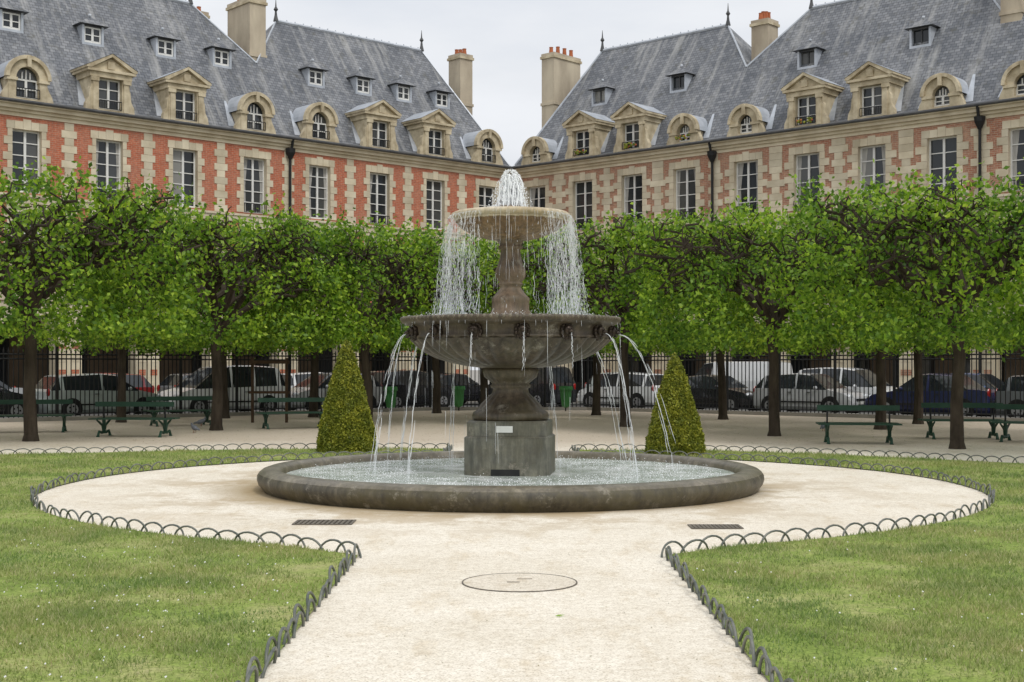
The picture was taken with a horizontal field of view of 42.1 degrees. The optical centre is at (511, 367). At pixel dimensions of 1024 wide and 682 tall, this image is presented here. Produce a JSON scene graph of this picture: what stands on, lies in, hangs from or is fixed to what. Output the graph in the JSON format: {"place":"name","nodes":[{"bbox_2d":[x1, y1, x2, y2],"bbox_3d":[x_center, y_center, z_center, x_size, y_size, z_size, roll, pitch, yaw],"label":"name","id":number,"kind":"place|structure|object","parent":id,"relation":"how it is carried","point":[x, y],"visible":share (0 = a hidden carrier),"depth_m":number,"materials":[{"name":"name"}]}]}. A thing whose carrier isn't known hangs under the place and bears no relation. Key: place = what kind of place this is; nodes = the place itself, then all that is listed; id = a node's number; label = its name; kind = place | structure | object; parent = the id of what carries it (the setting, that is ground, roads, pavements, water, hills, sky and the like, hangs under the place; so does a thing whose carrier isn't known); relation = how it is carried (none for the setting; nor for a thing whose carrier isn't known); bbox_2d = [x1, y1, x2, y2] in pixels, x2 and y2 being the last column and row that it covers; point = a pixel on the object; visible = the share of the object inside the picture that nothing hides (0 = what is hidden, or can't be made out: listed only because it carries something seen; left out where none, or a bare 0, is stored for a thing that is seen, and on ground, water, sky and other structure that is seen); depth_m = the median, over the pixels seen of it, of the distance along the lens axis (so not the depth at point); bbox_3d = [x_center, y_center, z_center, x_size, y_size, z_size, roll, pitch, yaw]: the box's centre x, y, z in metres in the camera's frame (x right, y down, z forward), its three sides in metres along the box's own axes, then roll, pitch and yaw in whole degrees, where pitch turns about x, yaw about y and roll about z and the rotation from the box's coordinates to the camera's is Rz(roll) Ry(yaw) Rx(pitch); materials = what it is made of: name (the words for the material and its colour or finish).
{"place":"outdoors","nodes":[
{"label":"outdoors","id":0,"kind":"place"},
{"bbox_2d":[0,446,451,681],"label":"lawn","id":1,"kind":"structure","parent":0,"point":[321,567],"depth_m":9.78,"materials":[{"name":"green plant"}]},
{"bbox_2d":[0,442,452,453],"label":"hoop edging","id":2,"kind":"object","parent":1,"relation":"on","point":[448,447],"visible":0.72,"depth_m":27.00,"materials":[{"name":"metal"}]},
{"bbox_2d":[316,339,378,452],"bbox_3d":[-3.312,0.569,26.707,1.283,2.307,1.264,0,0,0],"label":"topiary cone","id":3,"kind":"object","parent":1,"relation":"on","point":[346,423],"visible":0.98,"depth_m":26.38,"materials":[{"name":"green plant"}]},
{"bbox_2d":[3,527,1022,677],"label":"daisies","id":4,"kind":"object","parent":1,"relation":"on","point":[288,602],"visible":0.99,"depth_m":9.46,"materials":[{"name":"white plant"}]},
{"bbox_2d":[2,401,477,417],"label":"pavement","id":5,"kind":"structure","parent":0,"point":[178,413],"depth_m":45.85,"materials":[{"name":"grey concrete"}]},
{"bbox_2d":[241,152,502,376],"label":"walls","id":6,"kind":"structure","parent":0,"point":[340,185],"depth_m":66.73,"materials":[{"name":"red brick"}]},
{"bbox_2d":[260,165,492,373],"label":"windows","id":7,"kind":"structure","parent":6,"relation":"attached to","point":[318,189],"depth_m":66.45,"materials":[{"name":"white glass"}]},
{"bbox_2d":[288,140,511,373],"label":"stone trim","id":8,"kind":"structure","parent":6,"relation":"attached to","point":[347,153],"depth_m":66.44,"materials":[{"name":"stone"}]},
{"bbox_2d":[470,370,488,384],"bbox_3d":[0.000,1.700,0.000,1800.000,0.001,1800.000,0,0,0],"label":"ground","id":9,"kind":"structure","parent":0,"point":[475,375],"depth_m":287.35,"materials":[{"name":"stone"}]},
{"bbox_2d":[0,114,287,393],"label":"walls","id":10,"kind":"structure","parent":9,"relation":"on","point":[82,141],"depth_m":58.06,"materials":[{"name":"red brick"}]},
{"bbox_2d":[0,129,266,383],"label":"windows","id":11,"kind":"structure","parent":10,"relation":"attached to","point":[25,147],"depth_m":57.44,"materials":[{"name":"white glass"}]},
{"bbox_2d":[0,0,287,135],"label":"roof","id":12,"kind":"structure","parent":10,"relation":"on","point":[50,38],"depth_m":60.06,"materials":[{"name":"stone"}]},
{"bbox_2d":[0,0,275,133],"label":"dormers and chimneys","id":13,"kind":"object","parent":12,"relation":"on","point":[104,83],"visible":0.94,"depth_m":58.19,"materials":[{"name":"stone"}]},
{"bbox_2d":[0,100,291,387],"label":"stone trim","id":14,"kind":"structure","parent":10,"relation":"attached to","point":[68,116],"depth_m":57.58,"materials":[{"name":"stone"}]},
{"bbox_2d":[0,0,293,138],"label":"roof metalwork","id":15,"kind":"object","parent":10,"relation":"attached to","point":[189,2],"visible":1,"depth_m":57.93,"materials":[{"name":"metal"}]},
{"bbox_2d":[256,1,511,219],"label":"roof metalwork","id":16,"kind":"object","parent":9,"relation":"on","point":[290,152],"visible":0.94,"depth_m":67.79,"materials":[{"name":"metal"}]},
{"bbox_2d":[256,22,511,166],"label":"roof","id":17,"kind":"structure","parent":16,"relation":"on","point":[291,50],"depth_m":68.29,"materials":[{"name":"stone"}]},
{"bbox_2d":[226,0,502,164],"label":"dormers and chimneys","id":18,"kind":"object","parent":17,"relation":"on","point":[374,124],"visible":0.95,"depth_m":66.44,"materials":[{"name":"stone"}]},
{"bbox_2d":[512,6,746,361],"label":"roof metalwork","id":19,"kind":"object","parent":9,"relation":"on","point":[711,155],"visible":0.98,"depth_m":68.26,"materials":[{"name":"metal"}]},
{"bbox_2d":[512,26,750,166],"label":"roof","id":20,"kind":"structure","parent":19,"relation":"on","point":[712,60],"depth_m":68.85,"materials":[{"name":"stone"}]},
{"bbox_2d":[521,46,713,164],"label":"dormers and chimneys","id":21,"kind":"object","parent":20,"relation":"attached to","point":[636,125],"visible":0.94,"depth_m":68.50,"materials":[{"name":"stone"}]},
{"bbox_2d":[708,0,999,372],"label":"roof metalwork","id":22,"kind":"object","parent":9,"relation":"on","point":[979,120],"visible":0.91,"depth_m":57.59,"materials":[{"name":"metal"}]},
{"bbox_2d":[715,0,1008,138],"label":"roof","id":23,"kind":"structure","parent":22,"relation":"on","point":[850,37],"depth_m":60.63,"materials":[{"name":"stone"}]},
{"bbox_2d":[727,11,974,136],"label":"dormers and chimneys","id":24,"kind":"object","parent":23,"relation":"on","point":[876,90],"visible":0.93,"depth_m":59.22,"materials":[{"name":"stone"}]},
{"bbox_2d":[714,121,1021,387],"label":"walls","id":25,"kind":"structure","parent":9,"relation":"on","point":[969,153],"depth_m":59.07,"materials":[{"name":"brick"}]},
{"bbox_2d":[710,106,981,384],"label":"stone trim","id":26,"kind":"structure","parent":25,"relation":"attached to","point":[900,124],"depth_m":58.67,"materials":[{"name":"stone"}]},
{"bbox_2d":[736,136,969,373],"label":"windows","id":27,"kind":"structure","parent":25,"relation":"attached to","point":[942,155],"depth_m":58.37,"materials":[{"name":"white glass"}]},
{"bbox_2d":[977,96,1023,105],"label":"roof metalwork","id":28,"kind":"object","parent":9,"relation":"on","point":[1000,101],"visible":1,"depth_m":53.46,"materials":[{"name":"metal"}]},
{"bbox_2d":[982,13,1023,101],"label":"roof","id":29,"kind":"structure","parent":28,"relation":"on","point":[1011,52],"depth_m":55.36,"materials":[{"name":"stone"}]},
{"bbox_2d":[997,0,1023,99],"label":"dormers and chimneys","id":30,"kind":"object","parent":29,"relation":"on","point":[1012,81],"visible":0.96,"depth_m":53.67,"materials":[{"name":"stone"}]},
{"bbox_2d":[982,114,1023,379],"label":"walls","id":31,"kind":"structure","parent":9,"relation":"on","point":[994,125],"depth_m":54.15,"materials":[{"name":"brick"}]},
{"bbox_2d":[979,100,1023,373],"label":"stone trim","id":32,"kind":"structure","parent":31,"relation":"attached to","point":[1011,108],"depth_m":53.89,"materials":[{"name":"stone"}]},
{"bbox_2d":[1008,128,1023,219],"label":"windows","id":33,"kind":"structure","parent":31,"relation":"attached to","point":[1017,150],"depth_m":53.75,"materials":[{"name":"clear glass"}]},
{"bbox_2d":[0,410,1023,681],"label":"gravel square","id":34,"kind":"structure","parent":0,"point":[372,618],"depth_m":13.69,"materials":[{"name":"beige gravel"}]},
{"bbox_2d":[0,399,73,431],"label":"park bench","id":35,"kind":"object","parent":34,"relation":"on","point":[56,401],"visible":0.86,"depth_m":35.08,"materials":[{"name":"green paint"}]},
{"bbox_2d":[0,156,205,441],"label":"linden tree","id":36,"kind":"object","parent":34,"relation":"on","point":[87,252],"visible":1,"depth_m":29.90,"materials":[{"name":"green plant"}]},
{"bbox_2d":[11,236,228,422],"bbox_3d":[-12.049,-1.443,41.243,6.393,6.410,6.246,0,0,40],"label":"linden tree","id":37,"kind":"object","parent":34,"relation":"on","point":[121,397],"visible":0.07,"depth_m":41.00,"materials":[{"name":"green plant"}]},
{"bbox_2d":[88,402,179,436],"bbox_3d":[-9.300,1.280,32.800,2.000,0.879,0.892,0,0,6],"label":"park bench","id":38,"kind":"object","parent":34,"relation":"on","point":[164,424],"visible":0.99,"depth_m":32.76,"materials":[{"name":"green paint"}]},
{"bbox_2d":[143,396,211,426],"bbox_3d":[-9.700,1.280,39.000,2.000,0.879,0.892,0,0,-29],"label":"park bench","id":39,"kind":"object","parent":34,"relation":"on","point":[172,398],"visible":0.8,"depth_m":38.89,"materials":[{"name":"green paint"}]},
{"bbox_2d":[191,423,199,432],"bbox_3d":[-8.236,1.569,34.587,0.409,0.267,0.124,0,0,42],"label":"pigeon","id":40,"kind":"object","parent":34,"relation":"on","point":[194,427],"visible":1,"depth_m":34.55,"materials":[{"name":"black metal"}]},
{"bbox_2d":[193,417,205,425],"bbox_3d":[-9.017,1.569,38.491,0.409,0.267,0.124,0,0,-29],"label":"pigeon","id":41,"kind":"object","parent":34,"relation":"on","point":[200,421],"visible":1,"depth_m":38.45,"materials":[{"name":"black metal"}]},
{"bbox_2d":[65,192,363,430],"bbox_3d":[-8.092,-1.408,35.957,7.470,6.340,7.460,0,0,44],"label":"linden tree","id":42,"kind":"object","parent":34,"relation":"on","point":[209,237],"visible":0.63,"depth_m":34.82,"materials":[{"name":"green plant"}]},
{"bbox_2d":[0,345,431,421],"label":"iron fence","id":43,"kind":"object","parent":34,"relation":"on","point":[180,414],"visible":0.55,"depth_m":45.75,"materials":[{"name":"metal"}]},
{"bbox_2d":[134,245,317,418],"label":"linden tree","id":44,"kind":"object","parent":34,"relation":"on","point":[226,415],"visible":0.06,"depth_m":44.37,"materials":[{"name":"green plant"}]},
{"bbox_2d":[30,449,431,681],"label":"hoop edging","id":45,"kind":"object","parent":34,"relation":"on","point":[293,621],"visible":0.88,"depth_m":12.42,"materials":[{"name":"metal"}]},
{"bbox_2d":[249,358,289,422],"bbox_3d":[-7.475,0.700,41.020,1.250,2.000,0.120,0,0,0],"label":"tree support frame","id":46,"kind":"object","parent":34,"relation":"on","point":[252,362],"visible":1,"depth_m":41.00,"materials":[{"name":"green wood"}]},
{"bbox_2d":[255,397,325,428],"bbox_3d":[-6.100,1.280,37.200,2.000,0.879,0.892,0,0,-20],"label":"park bench","id":47,"kind":"object","parent":34,"relation":"on","point":[315,399],"visible":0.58,"depth_m":37.04,"materials":[{"name":"green paint"}]},
{"bbox_2d":[222,235,408,416],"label":"linden tree","id":48,"kind":"object","parent":34,"relation":"on","point":[313,406],"visible":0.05,"depth_m":45.37,"materials":[{"name":"green plant"}]},
{"bbox_2d":[292,520,355,524],"bbox_3d":[-2.050,1.690,14.550,0.648,0.011,0.440,0,0,0],"label":"drain grate","id":49,"kind":"object","parent":34,"relation":"on","point":[323,522],"visible":1,"depth_m":14.47,"materials":[{"name":"black metal"}]},
{"bbox_2d":[239,207,495,418],"bbox_3d":[-4.167,-1.385,39.533,7.167,6.296,7.280,0,0,-43],"label":"linden tree","id":50,"kind":"object","parent":34,"relation":"on","point":[400,277],"visible":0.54,"depth_m":37.88,"materials":[{"name":"green plant"}]},
{"bbox_2d":[384,382,397,408],"bbox_3d":[-4.600,1.125,50.500,0.533,1.150,0.533,0,0,-45],"label":"litter bin","id":51,"kind":"object","parent":34,"relation":"on","point":[388,397],"visible":0.82,"depth_m":50.34,"materials":[{"name":"green metal"}]},
{"bbox_2d":[347,241,498,412],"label":"linden tree","id":52,"kind":"object","parent":34,"relation":"on","point":[436,405],"depth_m":49.40,"materials":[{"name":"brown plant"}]},
{"bbox_2d":[452,382,464,410],"bbox_3d":[-2.100,1.125,52.300,0.533,1.150,0.533,0,0,45],"label":"litter bin","id":53,"kind":"object","parent":34,"relation":"on","point":[459,397],"visible":0.94,"depth_m":52.13,"materials":[{"name":"green metal"}]},
{"bbox_2d":[378,231,578,403],"bbox_3d":[-0.857,-1.386,43.503,6.471,6.295,7.023,0,0,5],"label":"linden tree","id":54,"kind":"object","parent":34,"relation":"on","point":[484,395],"visible":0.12,"depth_m":41.59,"materials":[{"name":"green plant"}]},
{"bbox_2d":[257,169,763,512],"bbox_3d":[-0.020,-0.566,19.000,7.120,4.531,7.120,0,0,0],"label":"fountain","id":55,"kind":"object","parent":34,"relation":"on","point":[509,459],"visible":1,"depth_m":18.32,"materials":[{"name":"stone"}]},
{"bbox_2d":[439,360,586,409],"bbox_3d":[-0.017,0.425,53.025,6.145,2.550,0.240,0,0,0],"label":"iron fence","id":56,"kind":"object","parent":34,"relation":"on","point":[544,407],"visible":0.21,"depth_m":53.01,"materials":[{"name":"metal"}]},
{"bbox_2d":[462,573,577,591],"bbox_3d":[0.060,1.694,10.500,0.914,0.012,0.914,0,0,0],"label":"manhole cover","id":57,"kind":"object","parent":34,"relation":"on","point":[510,582],"visible":1,"depth_m":10.47,"materials":[{"name":"metal"}]},
{"bbox_2d":[559,382,572,410],"bbox_3d":[2.100,1.125,51.800,0.533,1.150,0.533,0,0,45],"label":"litter bin","id":58,"kind":"object","parent":34,"relation":"on","point":[565,392],"visible":0.99,"depth_m":51.63,"materials":[{"name":"green metal"}]},
{"bbox_2d":[530,242,681,414],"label":"linden tree","id":59,"kind":"object","parent":34,"relation":"on","point":[596,404],"visible":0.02,"depth_m":47.38,"materials":[{"name":"green plant"}]},
{"bbox_2d":[485,202,758,426],"bbox_3d":[3.288,-1.404,38.107,7.399,6.332,7.389,0,0,-44],"label":"linden tree","id":60,"kind":"object","parent":34,"relation":"on","point":[603,299],"visible":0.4,"depth_m":36.57,"materials":[{"name":"green plant"}]},
{"bbox_2d":[687,524,743,528],"bbox_3d":[2.160,1.690,14.150,0.548,0.011,0.360,0,0,0],"label":"drain grate","id":61,"kind":"object","parent":34,"relation":"on","point":[714,526],"visible":1,"depth_m":14.11,"materials":[{"name":"black metal"}]},
{"bbox_2d":[622,253,819,419],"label":"linden tree","id":62,"kind":"object","parent":34,"relation":"on","point":[722,405],"visible":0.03,"depth_m":43.39,"materials":[{"name":"green plant"}]},
{"bbox_2d":[620,189,923,435],"bbox_3d":[6.458,-1.235,33.003,7.063,5.988,6.530,0,0,-39],"label":"linden tree","id":63,"kind":"object","parent":34,"relation":"on","point":[700,263],"visible":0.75,"depth_m":32.09,"materials":[{"name":"green plant"}]},
{"bbox_2d":[591,449,994,681],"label":"hoop edging","id":64,"kind":"object","parent":34,"relation":"on","point":[769,668],"visible":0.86,"depth_m":12.45,"materials":[{"name":"metal"}]},
{"bbox_2d":[587,345,1023,420],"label":"iron fence","id":65,"kind":"object","parent":34,"relation":"on","point":[787,413],"visible":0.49,"depth_m":46.31,"materials":[{"name":"metal"}]},
{"bbox_2d":[816,405,901,444],"bbox_3d":[7.750,1.280,29.800,1.800,0.879,0.892,0,0,9],"label":"park bench","id":66,"kind":"object","parent":34,"relation":"on","point":[889,424],"visible":0.98,"depth_m":29.74,"materials":[{"name":"green paint"}]},
{"bbox_2d":[758,199,1002,429],"bbox_3d":[10.159,-1.458,36.534,6.371,6.440,6.521,0,0,-40],"label":"linden tree","id":67,"kind":"object","parent":34,"relation":"on","point":[880,416],"visible":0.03,"depth_m":36.37,"materials":[{"name":"green plant"}]},
{"bbox_2d":[780,156,1023,448],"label":"linden tree","id":68,"kind":"object","parent":34,"relation":"on","point":[898,254],"visible":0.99,"depth_m":26.65,"materials":[{"name":"green plant"}]},
{"bbox_2d":[817,241,1017,423],"bbox_3d":[12.251,-1.323,40.044,6.393,6.166,6.246,0,0,40],"label":"linden tree","id":69,"kind":"object","parent":34,"relation":"on","point":[918,392],"visible":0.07,"depth_m":39.89,"materials":[{"name":"green plant"}]},
{"bbox_2d":[918,403,1007,439],"bbox_3d":[10.750,1.280,31.800,1.900,0.879,0.892,0,0,6],"label":"park bench","id":70,"kind":"object","parent":34,"relation":"on","point":[930,423],"visible":0.86,"depth_m":31.77,"materials":[{"name":"green paint"}]},
{"bbox_2d":[982,177,1023,355],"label":"linden tree","id":71,"kind":"object","parent":34,"relation":"on","point":[1021,317],"visible":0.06,"depth_m":31.25,"materials":[{"name":"green plant"}]},
{"bbox_2d":[990,404,1023,441],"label":"park bench","id":72,"kind":"object","parent":34,"relation":"on","point":[1005,426],"visible":0.99,"depth_m":30.57,"materials":[{"name":"green paint"}]},
{"bbox_2d":[1010,157,1023,337],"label":"linden tree","id":73,"kind":"object","parent":34,"relation":"on","point":[1021,250],"visible":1,"depth_m":23.17,"materials":[{"name":"green plant"}]},
{"bbox_2d":[186,0,838,369],"label":"sky","id":74,"kind":"structure","parent":0,"point":[506,40],"materials":[{"name":"white"}]},
{"bbox_2d":[10,416,1021,681],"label":"leaf litter","id":75,"kind":"object","parent":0,"point":[428,442],"visible":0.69,"depth_m":32.51,"materials":[{"name":"brown plant"}]},
{"bbox_2d":[38,402,1007,416],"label":"road","id":76,"kind":"structure","parent":0,"point":[546,406],"depth_m":52.59,"materials":[{"name":"grey asphalt"}]},
{"bbox_2d":[0,381,22,393],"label":"parked car","id":77,"kind":"object","parent":76,"relation":"on","point":[11,388],"visible":0.09,"depth_m":47.81,"materials":[{"name":"paint"}]},
{"bbox_2d":[0,386,38,417],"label":"parked car","id":78,"kind":"object","parent":76,"relation":"on","point":[11,405],"visible":0.39,"depth_m":42.80,"materials":[{"name":"paint"}]},
{"bbox_2d":[36,373,162,415],"bbox_3d":[-14.205,0.959,45.695,4.284,1.542,2.060,0,0,-42],"label":"parked car","id":79,"kind":"object","parent":76,"relation":"on","point":[86,392],"visible":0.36,"depth_m":44.63,"materials":[{"name":"paint"}]},
{"bbox_2d":[100,373,154,392],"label":"parked car","id":80,"kind":"object","parent":76,"relation":"on","point":[140,382],"visible":0.06,"depth_m":51.17,"materials":[{"name":"paint"}]},
{"bbox_2d":[157,373,191,393],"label":"parked car","id":81,"kind":"object","parent":76,"relation":"on","point":[170,382],"visible":0.03,"depth_m":52.96,"materials":[{"name":"paint"}]},
{"bbox_2d":[160,365,284,412],"bbox_3d":[-10.653,0.819,48.926,4.794,1.822,2.060,0,0,-42],"label":"parked car","id":82,"kind":"object","parent":76,"relation":"on","point":[242,386],"visible":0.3,"depth_m":48.52,"materials":[{"name":"paint"}]},
{"bbox_2d":[281,372,320,387],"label":"parked car","id":83,"kind":"object","parent":76,"relation":"on","point":[305,376],"visible":0.01,"depth_m":56.13,"materials":[{"name":"paint"}]},
{"bbox_2d":[284,372,381,409],"bbox_3d":[-7.175,0.959,52.089,4.284,1.542,2.060,0,0,-42],"label":"parked car","id":84,"kind":"object","parent":76,"relation":"on","point":[323,389],"visible":0.18,"depth_m":51.21,"materials":[{"name":"paint"}]},
{"bbox_2d":[371,370,452,407],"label":"parked car","id":85,"kind":"object","parent":76,"relation":"on","point":[403,390],"visible":0.3,"depth_m":54.64,"materials":[{"name":"paint"}]},
{"bbox_2d":[431,373,479,403],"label":"parked car","id":86,"kind":"object","parent":76,"relation":"on","point":[474,391],"visible":0.15,"depth_m":60.35,"materials":[{"name":"paint"}]},
{"bbox_2d":[479,366,575,405],"bbox_3d":[0.630,0.809,58.718,4.590,1.842,2.060,0,0,42],"label":"parked car","id":87,"kind":"object","parent":76,"relation":"on","point":[548,394],"visible":0.23,"depth_m":57.11,"materials":[{"name":"paint"}]},
{"bbox_2d":[585,372,639,387],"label":"parked car","id":88,"kind":"object","parent":76,"relation":"on","point":[591,382],"visible":0.02,"depth_m":60.57,"materials":[{"name":"paint"}]},
{"bbox_2d":[577,372,663,407],"bbox_3d":[4.693,0.959,55.158,4.080,1.542,2.060,0,0,42],"label":"parked car","id":89,"kind":"object","parent":76,"relation":"on","point":[583,396],"visible":0.27,"depth_m":54.15,"materials":[{"name":"paint"}]},
{"bbox_2d":[659,375,759,410],"bbox_3d":[7.841,0.999,51.483,4.284,1.462,2.060,0,0,42],"label":"parked car","id":90,"kind":"object","parent":76,"relation":"on","point":[714,392],"visible":0.34,"depth_m":50.69,"materials":[{"name":"paint"}]},
{"bbox_2d":[696,361,792,388],"bbox_3d":[9.450,0.734,56.374,4.896,1.992,2.060,0,0,42],"label":"parked van","id":91,"kind":"object","parent":76,"relation":"on","point":[747,371],"visible":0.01,"depth_m":55.14,"materials":[{"name":"paint"}]},
{"bbox_2d":[753,373,867,412],"bbox_3d":[10.949,0.959,48.657,4.080,1.542,2.060,0,0,42],"label":"parked car","id":92,"kind":"object","parent":76,"relation":"on","point":[812,392],"visible":0.45,"depth_m":48.03,"materials":[{"name":"paint"}]},
{"bbox_2d":[799,367,896,394],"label":"parked car","id":93,"kind":"object","parent":76,"relation":"on","point":[857,379],"visible":0.07,"depth_m":51.99,"materials":[{"name":"paint"}]},
{"bbox_2d":[865,373,994,416],"bbox_3d":[14.427,0.959,45.493,4.590,1.542,2.060,0,0,42],"label":"parked car","id":94,"kind":"object","parent":76,"relation":"on","point":[941,393],"visible":0.47,"depth_m":44.66,"materials":[{"name":"paint"}]},
{"bbox_2d":[965,373,1003,388],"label":"parked car","id":95,"kind":"object","parent":76,"relation":"on","point":[988,380],"visible":0.04,"depth_m":48.60,"materials":[{"name":"paint"}]},
{"bbox_2d":[996,375,1023,417],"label":"parked car","id":96,"kind":"object","parent":76,"relation":"on","point":[1012,393],"visible":0.58,"depth_m":42.89,"materials":[{"name":"paint"}]},
{"bbox_2d":[521,155,761,397],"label":"walls","id":97,"kind":"structure","parent":0,"point":[705,182],"depth_m":67.25,"materials":[{"name":"brick"}]},
{"bbox_2d":[512,143,713,373],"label":"stone trim","id":98,"kind":"structure","parent":97,"relation":"attached to","point":[606,162],"depth_m":67.02,"materials":[{"name":"stone"}]},
{"bbox_2d":[530,168,743,381],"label":"windows","id":99,"kind":"structure","parent":97,"relation":"attached to","point":[685,190],"depth_m":67.10,"materials":[{"name":"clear glass"}]},
{"bbox_2d":[573,398,1021,417],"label":"pavement","id":100,"kind":"structure","parent":0,"point":[845,413],"depth_m":45.85,"materials":[{"name":"grey concrete"}]},
{"bbox_2d":[576,447,1023,681],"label":"lawn","id":101,"kind":"structure","parent":0,"point":[866,610],"depth_m":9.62,"materials":[{"name":"green plant"}]},
{"bbox_2d":[644,352,705,455],"bbox_3d":[3.182,0.713,25.907,1.264,2.022,1.245,0,0,0],"label":"topiary cone","id":102,"kind":"object","parent":101,"relation":"on","point":[682,414],"visible":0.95,"depth_m":25.59,"materials":[{"name":"green plant"}]},
{"bbox_2d":[569,444,1023,462],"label":"hoop edging","id":103,"kind":"object","parent":101,"relation":"on","point":[574,449],"visible":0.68,"depth_m":25.73,"materials":[{"name":"metal"}]}
]}

